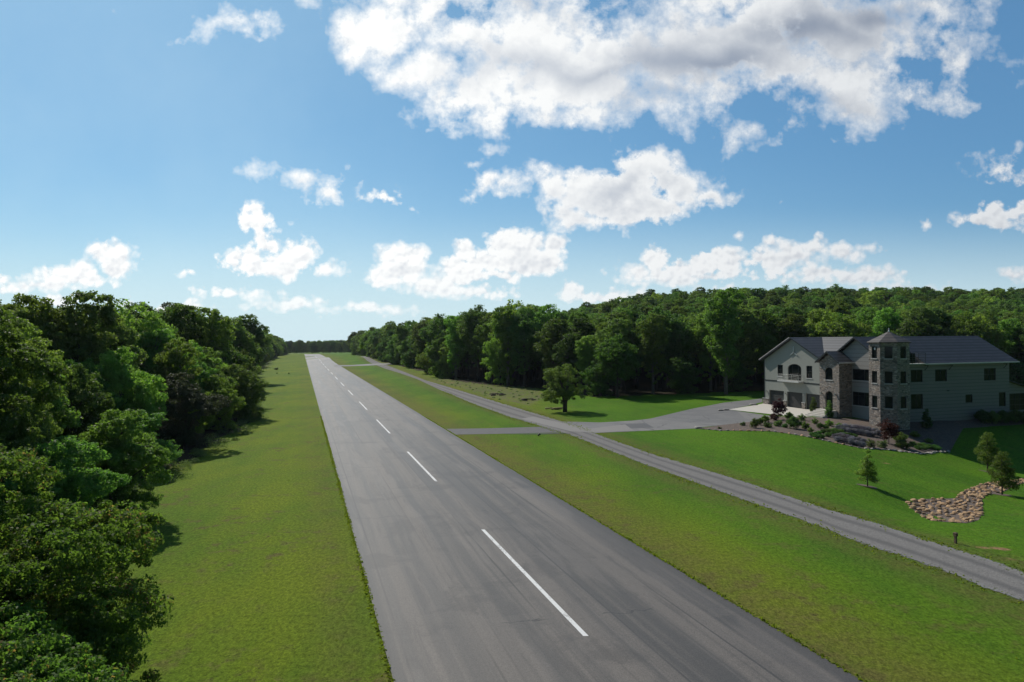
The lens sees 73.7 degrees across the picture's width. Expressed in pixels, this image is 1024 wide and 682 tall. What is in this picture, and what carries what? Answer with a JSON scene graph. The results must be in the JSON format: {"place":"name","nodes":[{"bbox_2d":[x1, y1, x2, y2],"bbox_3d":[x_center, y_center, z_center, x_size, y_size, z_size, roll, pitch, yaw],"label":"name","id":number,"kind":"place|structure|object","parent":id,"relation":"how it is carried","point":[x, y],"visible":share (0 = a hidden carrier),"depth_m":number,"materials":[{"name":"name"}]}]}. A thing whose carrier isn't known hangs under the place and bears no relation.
{"place":"outdoors","nodes":[
{"label":"outdoors","id":0,"kind":"place"},
{"bbox_2d":[0,0,1023,313],"bbox_3d":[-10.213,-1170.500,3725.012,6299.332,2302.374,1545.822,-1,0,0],"label":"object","id":1,"kind":"structure","parent":0,"point":[542,62],"depth_m":4116.40,"materials":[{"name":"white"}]},
{"bbox_2d":[32,352,1023,681],"bbox_3d":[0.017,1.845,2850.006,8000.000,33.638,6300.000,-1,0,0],"label":"ground","id":2,"kind":"structure","parent":0,"point":[254,570],"depth_m":42.95,"materials":[{"name":"green plant"}]},
{"bbox_2d":[0,304,70,455],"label":"broadleaf tree","id":3,"kind":"object","parent":2,"relation":"on","point":[15,416],"visible":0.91,"depth_m":37.51,"materials":[{"name":"green plant"}]},
{"bbox_2d":[1,293,76,355],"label":"broadleaf tree","id":4,"kind":"object","parent":2,"relation":"on","point":[43,312],"visible":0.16,"depth_m":67.83,"materials":[{"name":"green plant"}]},
{"bbox_2d":[22,350,82,450],"bbox_3d":[-37.352,6.485,50.574,9.438,12.410,9.095,-1,0,-10],"label":"broadleaf tree","id":5,"kind":"object","parent":2,"relation":"on","point":[66,413],"visible":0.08,"depth_m":52.27,"materials":[{"name":"green plant"}]},
{"bbox_2d":[0,435,131,571],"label":"broadleaf tree","id":6,"kind":"object","parent":2,"relation":"on","point":[75,483],"visible":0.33,"depth_m":35.91,"materials":[{"name":"green plant"}]},
{"bbox_2d":[0,598,136,681],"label":"maple tree","id":7,"kind":"object","parent":2,"relation":"on","point":[23,658],"visible":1,"depth_m":14.35,"materials":[{"name":"green plant"}]},
{"bbox_2d":[34,290,125,381],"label":"broadleaf tree","id":8,"kind":"object","parent":2,"relation":"on","point":[83,329],"visible":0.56,"depth_m":68.94,"materials":[{"name":"green plant"}]},
{"bbox_2d":[35,363,127,452],"bbox_3d":[-37.183,7.341,57.412,8.526,11.034,7.631,0,0,0],"label":"broadleaf tree","id":9,"kind":"object","parent":2,"relation":"on","point":[91,402],"visible":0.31,"depth_m":56.66,"materials":[{"name":"green plant"}]},
{"bbox_2d":[0,539,162,681],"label":"maple tree","id":10,"kind":"object","parent":2,"relation":"on","point":[14,556],"visible":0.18,"depth_m":17.04,"materials":[{"name":"green plant"}]},
{"bbox_2d":[0,443,175,681],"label":"maple tree","id":11,"kind":"object","parent":2,"relation":"on","point":[61,529],"visible":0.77,"depth_m":18.28,"materials":[{"name":"green plant"}]},
{"bbox_2d":[53,358,127,425],"bbox_3d":[-40.297,7.077,63.987,7.080,11.037,7.693,0,0,8],"label":"broadleaf tree","id":12,"kind":"object","parent":2,"relation":"on","point":[96,368],"visible":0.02,"depth_m":63.29,"materials":[{"name":"green plant"}]},
{"bbox_2d":[76,409,173,514],"bbox_3d":[-26.183,8.554,45.169,7.396,8.192,7.285,0,0,33],"label":"broadleaf tree","id":13,"kind":"object","parent":2,"relation":"on","point":[148,454],"visible":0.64,"depth_m":44.77,"materials":[{"name":"green plant"}]},
{"bbox_2d":[100,347,157,409],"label":"broadleaf tree","id":14,"kind":"object","parent":2,"relation":"on","point":[135,367],"visible":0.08,"depth_m":72.28,"materials":[{"name":"green plant"}]},
{"bbox_2d":[97,346,168,427],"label":"broadleaf tree","id":15,"kind":"object","parent":2,"relation":"on","point":[123,382],"visible":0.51,"depth_m":66.78,"materials":[{"name":"green plant"}]},
{"bbox_2d":[123,302,156,325],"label":"broadleaf tree","id":16,"kind":"object","parent":2,"relation":"on","point":[129,307],"visible":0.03,"depth_m":121.12,"materials":[{"name":"green plant"}]},
{"bbox_2d":[96,298,189,368],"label":"broadleaf tree","id":17,"kind":"object","parent":2,"relation":"on","point":[154,322],"visible":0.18,"depth_m":89.15,"materials":[{"name":"green plant"}]},
{"bbox_2d":[121,408,183,474],"bbox_3d":[-34.065,9.325,62.553,7.341,6.461,6.589,-1,0,-42],"label":"broadleaf tree","id":18,"kind":"object","parent":2,"relation":"on","point":[152,423],"visible":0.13,"depth_m":62.43,"materials":[{"name":"green plant"}]},
{"bbox_2d":[134,328,175,379],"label":"broadleaf tree","id":19,"kind":"object","parent":2,"relation":"on","point":[148,362],"visible":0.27,"depth_m":87.07,"materials":[{"name":"green plant"}]},
{"bbox_2d":[148,302,204,344],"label":"broadleaf tree","id":20,"kind":"object","parent":2,"relation":"on","point":[188,329],"visible":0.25,"depth_m":114.66,"materials":[{"name":"green plant"}]},
{"bbox_2d":[138,333,216,437],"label":"broadleaf tree","id":21,"kind":"object","parent":2,"relation":"on","point":[177,360],"visible":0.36,"depth_m":83.99,"materials":[{"name":"green plant"}]},
{"bbox_2d":[149,372,231,449],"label":"broadleaf tree","id":22,"kind":"object","parent":2,"relation":"on","point":[189,400],"visible":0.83,"depth_m":75.74,"materials":[{"name":"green plant"}]},
{"bbox_2d":[130,377,268,504],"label":"undergrowth","id":23,"kind":"object","parent":2,"relation":"on","point":[194,450],"visible":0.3,"depth_m":78.98,"materials":[{"name":"green plant"}]},
{"bbox_2d":[182,342,219,429],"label":"broadleaf tree","id":24,"kind":"object","parent":2,"relation":"on","point":[205,374],"visible":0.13,"depth_m":93.95,"materials":[{"name":"green plant"}]},
{"bbox_2d":[190,306,235,364],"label":"broadleaf tree","id":25,"kind":"object","parent":2,"relation":"on","point":[213,326],"visible":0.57,"depth_m":116.86,"materials":[{"name":"green plant"}]},
{"bbox_2d":[193,346,238,410],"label":"broadleaf tree","id":26,"kind":"object","parent":2,"relation":"on","point":[210,353],"visible":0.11,"depth_m":100.76,"materials":[{"name":"green plant"}]},
{"bbox_2d":[201,375,245,429],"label":"broadleaf tree","id":27,"kind":"object","parent":2,"relation":"on","point":[223,417],"visible":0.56,"depth_m":92.91,"materials":[{"name":"green plant"}]},
{"bbox_2d":[198,332,248,372],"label":"broadleaf tree","id":28,"kind":"object","parent":2,"relation":"on","point":[240,360],"visible":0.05,"depth_m":121.03,"materials":[{"name":"green plant"}]},
{"bbox_2d":[219,316,260,358],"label":"broadleaf tree","id":29,"kind":"object","parent":2,"relation":"on","point":[245,340],"visible":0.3,"depth_m":166.73,"materials":[{"name":"green plant"}]},
{"bbox_2d":[221,364,268,420],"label":"broadleaf tree","id":30,"kind":"object","parent":2,"relation":"on","point":[250,394],"visible":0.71,"depth_m":104.93,"materials":[{"name":"green plant"}]},
{"bbox_2d":[234,314,270,371],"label":"broadleaf tree","id":31,"kind":"object","parent":2,"relation":"on","point":[258,332],"visible":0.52,"depth_m":198.68,"materials":[{"name":"green plant"}]},
{"bbox_2d":[415,338,430,373],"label":"broadleaf tree","id":32,"kind":"object","parent":2,"relation":"on","point":[420,359],"visible":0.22,"depth_m":245.59,"materials":[{"name":"green plant"}]},
{"bbox_2d":[418,313,449,374],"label":"broadleaf tree","id":33,"kind":"object","parent":2,"relation":"on","point":[428,335],"visible":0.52,"depth_m":229.79,"materials":[{"name":"green plant"}]},
{"bbox_2d":[424,331,459,376],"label":"broadleaf tree","id":34,"kind":"object","parent":2,"relation":"on","point":[434,355],"visible":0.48,"depth_m":221.73,"materials":[{"name":"green plant"}]},
{"bbox_2d":[435,340,454,377],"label":"broadleaf tree","id":35,"kind":"object","parent":2,"relation":"on","point":[446,372],"visible":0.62,"depth_m":215.95,"materials":[{"name":"green plant"}]},
{"bbox_2d":[443,315,467,378],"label":"broadleaf tree","id":36,"kind":"object","parent":2,"relation":"on","point":[455,343],"visible":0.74,"depth_m":210.32,"materials":[{"name":"green plant"}]},
{"bbox_2d":[456,304,489,380],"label":"broadleaf tree","id":37,"kind":"object","parent":2,"relation":"on","point":[469,318],"visible":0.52,"depth_m":200.34,"materials":[{"name":"green plant"}]},
{"bbox_2d":[473,318,493,381],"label":"broadleaf tree","id":38,"kind":"object","parent":2,"relation":"on","point":[481,338],"visible":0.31,"depth_m":191.75,"materials":[{"name":"green plant"}]},
{"bbox_2d":[480,327,515,384],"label":"broadleaf tree","id":39,"kind":"object","parent":2,"relation":"on","point":[494,360],"visible":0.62,"depth_m":182.01,"materials":[{"name":"green plant"}]},
{"bbox_2d":[487,305,519,385],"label":"broadleaf tree","id":40,"kind":"object","parent":2,"relation":"on","point":[500,322],"visible":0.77,"depth_m":176.83,"materials":[{"name":"green plant"}]},
{"bbox_2d":[447,427,570,434],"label":"taxiway","id":41,"kind":"structure","parent":2,"relation":"on","point":[502,430],"depth_m":90.05,"materials":[{"name":"grey asphalt"}]},
{"bbox_2d":[484,299,534,381],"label":"broadleaf tree","id":42,"kind":"object","parent":2,"relation":"on","point":[517,368],"visible":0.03,"depth_m":193.66,"materials":[{"name":"green plant"}]},
{"bbox_2d":[505,307,540,385],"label":"broadleaf tree","id":43,"kind":"object","parent":2,"relation":"on","point":[524,321],"visible":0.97,"depth_m":174.12,"materials":[{"name":"green plant"}]},
{"bbox_2d":[523,311,555,383],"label":"broadleaf tree","id":44,"kind":"object","parent":2,"relation":"on","point":[541,316],"visible":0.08,"depth_m":183.43,"materials":[{"name":"green plant"}]},
{"bbox_2d":[533,304,559,382],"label":"broadleaf tree","id":45,"kind":"object","parent":2,"relation":"on","point":[544,310],"visible":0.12,"depth_m":188.21,"materials":[{"name":"green plant"}]},
{"bbox_2d":[533,318,572,382],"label":"broadleaf tree","id":46,"kind":"object","parent":2,"relation":"on","point":[553,334],"visible":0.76,"depth_m":160.50,"materials":[{"name":"green plant"}]},
{"bbox_2d":[540,363,592,411],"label":"lone tree","id":47,"kind":"object","parent":2,"relation":"on","point":[554,390],"visible":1,"depth_m":112.31,"materials":[{"name":"green plant"}]},
{"bbox_2d":[551,333,581,386],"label":"broadleaf tree","id":48,"kind":"object","parent":2,"relation":"on","point":[565,352],"visible":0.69,"depth_m":153.64,"materials":[{"name":"green plant"}]},
{"bbox_2d":[304,354,861,681],"bbox_3d":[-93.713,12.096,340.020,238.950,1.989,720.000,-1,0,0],"label":"runway","id":49,"kind":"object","parent":2,"relation":"on","point":[479,565],"visible":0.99,"depth_m":33.61,"materials":[{"name":"grey asphalt"}]},
{"bbox_2d":[570,316,597,386],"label":"broadleaf tree","id":50,"kind":"object","parent":2,"relation":"on","point":[586,327],"visible":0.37,"depth_m":162.34,"materials":[{"name":"green plant"}]},
{"bbox_2d":[573,335,596,393],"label":"broadleaf tree","id":51,"kind":"object","parent":2,"relation":"on","point":[584,354],"visible":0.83,"depth_m":149.75,"materials":[{"name":"green plant"}]},
{"bbox_2d":[579,354,620,395],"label":"broadleaf tree","id":52,"kind":"object","parent":2,"relation":"on","point":[600,386],"visible":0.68,"depth_m":143.22,"materials":[{"name":"green plant"}]},
{"bbox_2d":[593,317,633,393],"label":"broadleaf tree","id":53,"kind":"object","parent":2,"relation":"on","point":[613,328],"visible":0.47,"depth_m":147.76,"materials":[{"name":"green plant"}]},
{"bbox_2d":[594,333,641,396],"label":"broadleaf tree","id":54,"kind":"object","parent":2,"relation":"on","point":[617,355],"visible":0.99,"depth_m":138.43,"materials":[{"name":"green plant"}]},
{"bbox_2d":[603,311,641,390],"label":"broadleaf tree","id":55,"kind":"object","parent":2,"relation":"on","point":[635,340],"visible":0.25,"depth_m":155.12,"materials":[{"name":"green plant"}]},
{"bbox_2d":[628,328,646,388],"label":"broadleaf tree","id":56,"kind":"object","parent":2,"relation":"on","point":[636,375],"visible":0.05,"depth_m":163.70,"materials":[{"name":"green plant"}]},
{"bbox_2d":[635,313,668,393],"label":"broadleaf tree","id":57,"kind":"object","parent":2,"relation":"on","point":[658,332],"visible":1,"depth_m":146.91,"materials":[{"name":"green plant"}]},
{"bbox_2d":[634,306,689,389],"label":"broadleaf tree","id":58,"kind":"object","parent":2,"relation":"on","point":[672,320],"visible":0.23,"depth_m":157.91,"materials":[{"name":"green plant"}]},
{"bbox_2d":[658,322,701,390],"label":"broadleaf tree","id":59,"kind":"object","parent":2,"relation":"on","point":[681,347],"visible":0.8,"depth_m":155.07,"materials":[{"name":"green plant"}]},
{"bbox_2d":[662,357,703,394],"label":"broadleaf tree","id":60,"kind":"object","parent":2,"relation":"on","point":[682,378],"visible":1,"depth_m":146.76,"materials":[{"name":"green plant"}]},
{"bbox_2d":[682,313,709,387],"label":"broadleaf tree","id":61,"kind":"object","parent":2,"relation":"on","point":[691,325],"visible":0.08,"depth_m":164.69,"materials":[{"name":"green plant"}]},
{"bbox_2d":[690,313,721,390],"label":"broadleaf tree","id":62,"kind":"object","parent":2,"relation":"on","point":[704,358],"visible":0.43,"depth_m":154.27,"materials":[{"name":"green plant"}]},
{"bbox_2d":[701,287,745,393],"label":"broadleaf tree","id":63,"kind":"object","parent":2,"relation":"on","point":[726,335],"visible":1,"depth_m":144.26,"materials":[{"name":"green plant"}]},
{"bbox_2d":[721,355,754,391],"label":"broadleaf tree","id":64,"kind":"object","parent":2,"relation":"on","point":[740,380],"visible":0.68,"depth_m":152.12,"materials":[{"name":"green plant"}]},
{"bbox_2d":[728,303,767,388],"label":"broadleaf tree","id":65,"kind":"object","parent":2,"relation":"on","point":[744,346],"visible":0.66,"depth_m":157.02,"materials":[{"name":"green plant"}]},
{"bbox_2d":[751,307,780,377],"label":"broadleaf tree","id":66,"kind":"object","parent":2,"relation":"on","point":[768,325],"visible":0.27,"depth_m":161.01,"materials":[{"name":"green plant"}]},
{"bbox_2d":[756,335,778,365],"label":"broadleaf tree","id":67,"kind":"object","parent":2,"relation":"on","point":[764,344],"visible":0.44,"depth_m":153.97,"materials":[{"name":"green plant"}]},
{"bbox_2d":[729,404,809,416],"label":"concrete forecourt","id":68,"kind":"structure","parent":2,"relation":"on","point":[763,408],"depth_m":113.44,"materials":[{"name":"beige concrete"}]},
{"bbox_2d":[770,306,808,341],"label":"broadleaf tree","id":69,"kind":"object","parent":2,"relation":"on","point":[783,315],"visible":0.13,"depth_m":161.96,"materials":[{"name":"green plant"}]},
{"bbox_2d":[775,313,807,344],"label":"broadleaf tree","id":70,"kind":"object","parent":2,"relation":"on","point":[795,325],"visible":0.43,"depth_m":156.95,"materials":[{"name":"green plant"}]},
{"bbox_2d":[805,311,865,336],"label":"broadleaf tree","id":71,"kind":"object","parent":2,"relation":"on","point":[844,329],"visible":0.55,"depth_m":151.57,"materials":[{"name":"green plant"}]},
{"bbox_2d":[698,416,1022,452],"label":"mulch bed","id":72,"kind":"object","parent":2,"relation":"on","point":[944,435],"visible":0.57,"depth_m":93.31,"materials":[{"name":"brown soil"}]},
{"bbox_2d":[771,398,786,415],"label":"red maple","id":73,"kind":"object","parent":72,"relation":"on","point":[780,406],"visible":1,"depth_m":99.53,"materials":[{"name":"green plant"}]},
{"bbox_2d":[875,418,903,443],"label":"red maple","id":74,"kind":"object","parent":72,"relation":"on","point":[890,429],"visible":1,"depth_m":86.22,"materials":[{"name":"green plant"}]},
{"bbox_2d":[920,408,932,427],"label":"column conifer","id":75,"kind":"object","parent":72,"relation":"on","point":[926,422],"depth_m":95.28,"materials":[{"name":"green plant"}]},
{"bbox_2d":[758,328,1023,429],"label":"house","id":76,"kind":"structure","parent":2,"relation":"on","point":[902,382],"depth_m":101.78,"materials":[{"name":"paint"}]},
{"bbox_2d":[770,390,783,404],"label":"garage door","id":77,"kind":"structure","parent":76,"relation":"in","point":[774,394],"depth_m":121.63,"materials":[{"name":"grey metal"}]},
{"bbox_2d":[788,392,801,408],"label":"garage door","id":78,"kind":"structure","parent":76,"relation":"in","point":[794,398],"depth_m":116.80,"materials":[{"name":"grey metal"}]},
{"bbox_2d":[789,364,800,380],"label":"balcony door","id":79,"kind":"structure","parent":76,"relation":"in","point":[794,369],"depth_m":116.94,"materials":[{"name":"black glass"}]},
{"bbox_2d":[852,369,868,381],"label":"window","id":80,"kind":"structure","parent":76,"relation":"in","point":[858,374],"depth_m":100.81,"materials":[{"name":"black glass"}]},
{"bbox_2d":[852,392,868,406],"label":"window","id":81,"kind":"structure","parent":76,"relation":"in","point":[861,399],"depth_m":100.83,"materials":[{"name":"black glass"}]},
{"bbox_2d":[911,394,922,408],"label":"window","id":82,"kind":"structure","parent":76,"relation":"in","point":[916,399],"depth_m":98.14,"materials":[{"name":"black glass"}]},
{"bbox_2d":[1009,393,1023,410],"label":"window","id":83,"kind":"structure","parent":76,"relation":"in","point":[1016,400],"depth_m":105.03,"materials":[{"name":"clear glass"}]},
{"bbox_2d":[891,313,949,335],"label":"broadleaf tree","id":84,"kind":"object","parent":2,"relation":"on","point":[918,327],"visible":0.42,"depth_m":149.53,"materials":[{"name":"green plant"}]},
{"bbox_2d":[903,305,942,334],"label":"broadleaf tree","id":85,"kind":"object","parent":2,"relation":"on","point":[930,315],"visible":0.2,"depth_m":153.22,"materials":[{"name":"green plant"}]},
{"bbox_2d":[938,310,993,344],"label":"broadleaf tree","id":86,"kind":"object","parent":2,"relation":"on","point":[961,328],"visible":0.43,"depth_m":151.46,"materials":[{"name":"green plant"}]},
{"bbox_2d":[908,481,1023,522],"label":"stone channel bed","id":87,"kind":"object","parent":2,"relation":"on","point":[955,515],"visible":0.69,"depth_m":54.57,"materials":[{"name":"brown stone"}]},
{"bbox_2d":[986,451,1022,494],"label":"young tree","id":88,"kind":"object","parent":2,"relation":"on","point":[1007,480],"visible":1,"depth_m":61.83,"materials":[{"name":"green plant"}]},
{"bbox_2d":[1009,358,1023,384],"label":"broadleaf tree","id":89,"kind":"object","parent":2,"relation":"on","point":[1016,372],"visible":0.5,"depth_m":148.62,"materials":[{"name":"green plant"}]},
{"bbox_2d":[522,417,633,432],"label":"crossing pavement","id":90,"kind":"structure","parent":0,"point":[565,426],"depth_m":92.65,"materials":[{"name":"grey asphalt"}]},
{"bbox_2d":[564,399,769,432],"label":"driveway","id":91,"kind":"structure","parent":0,"point":[709,415],"depth_m":100.89,"materials":[{"name":"grey asphalt"}]},
{"bbox_2d":[361,356,1023,599],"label":"gravel road","id":92,"kind":"structure","parent":0,"point":[1004,578],"depth_m":45.32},
{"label":"mulch ring","id":93,"kind":"structure","parent":0,"visible":0},
{"bbox_2d":[853,448,879,485],"bbox_3d":[30.407,11.064,58.420,1.745,3.722,2.136,-1,0,-14],"label":"young tree","id":94,"kind":"object","parent":93,"relation":"on","point":[866,470],"visible":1,"depth_m":58.22,"materials":[{"name":"green plant"}]},
{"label":"mulch ring","id":95,"kind":"structure","parent":0,"visible":0},
{"bbox_2d":[973,432,1005,471],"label":"young tree","id":96,"kind":"object","parent":95,"relation":"on","point":[987,450],"visible":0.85,"depth_m":77.25,"materials":[{"name":"green plant"}]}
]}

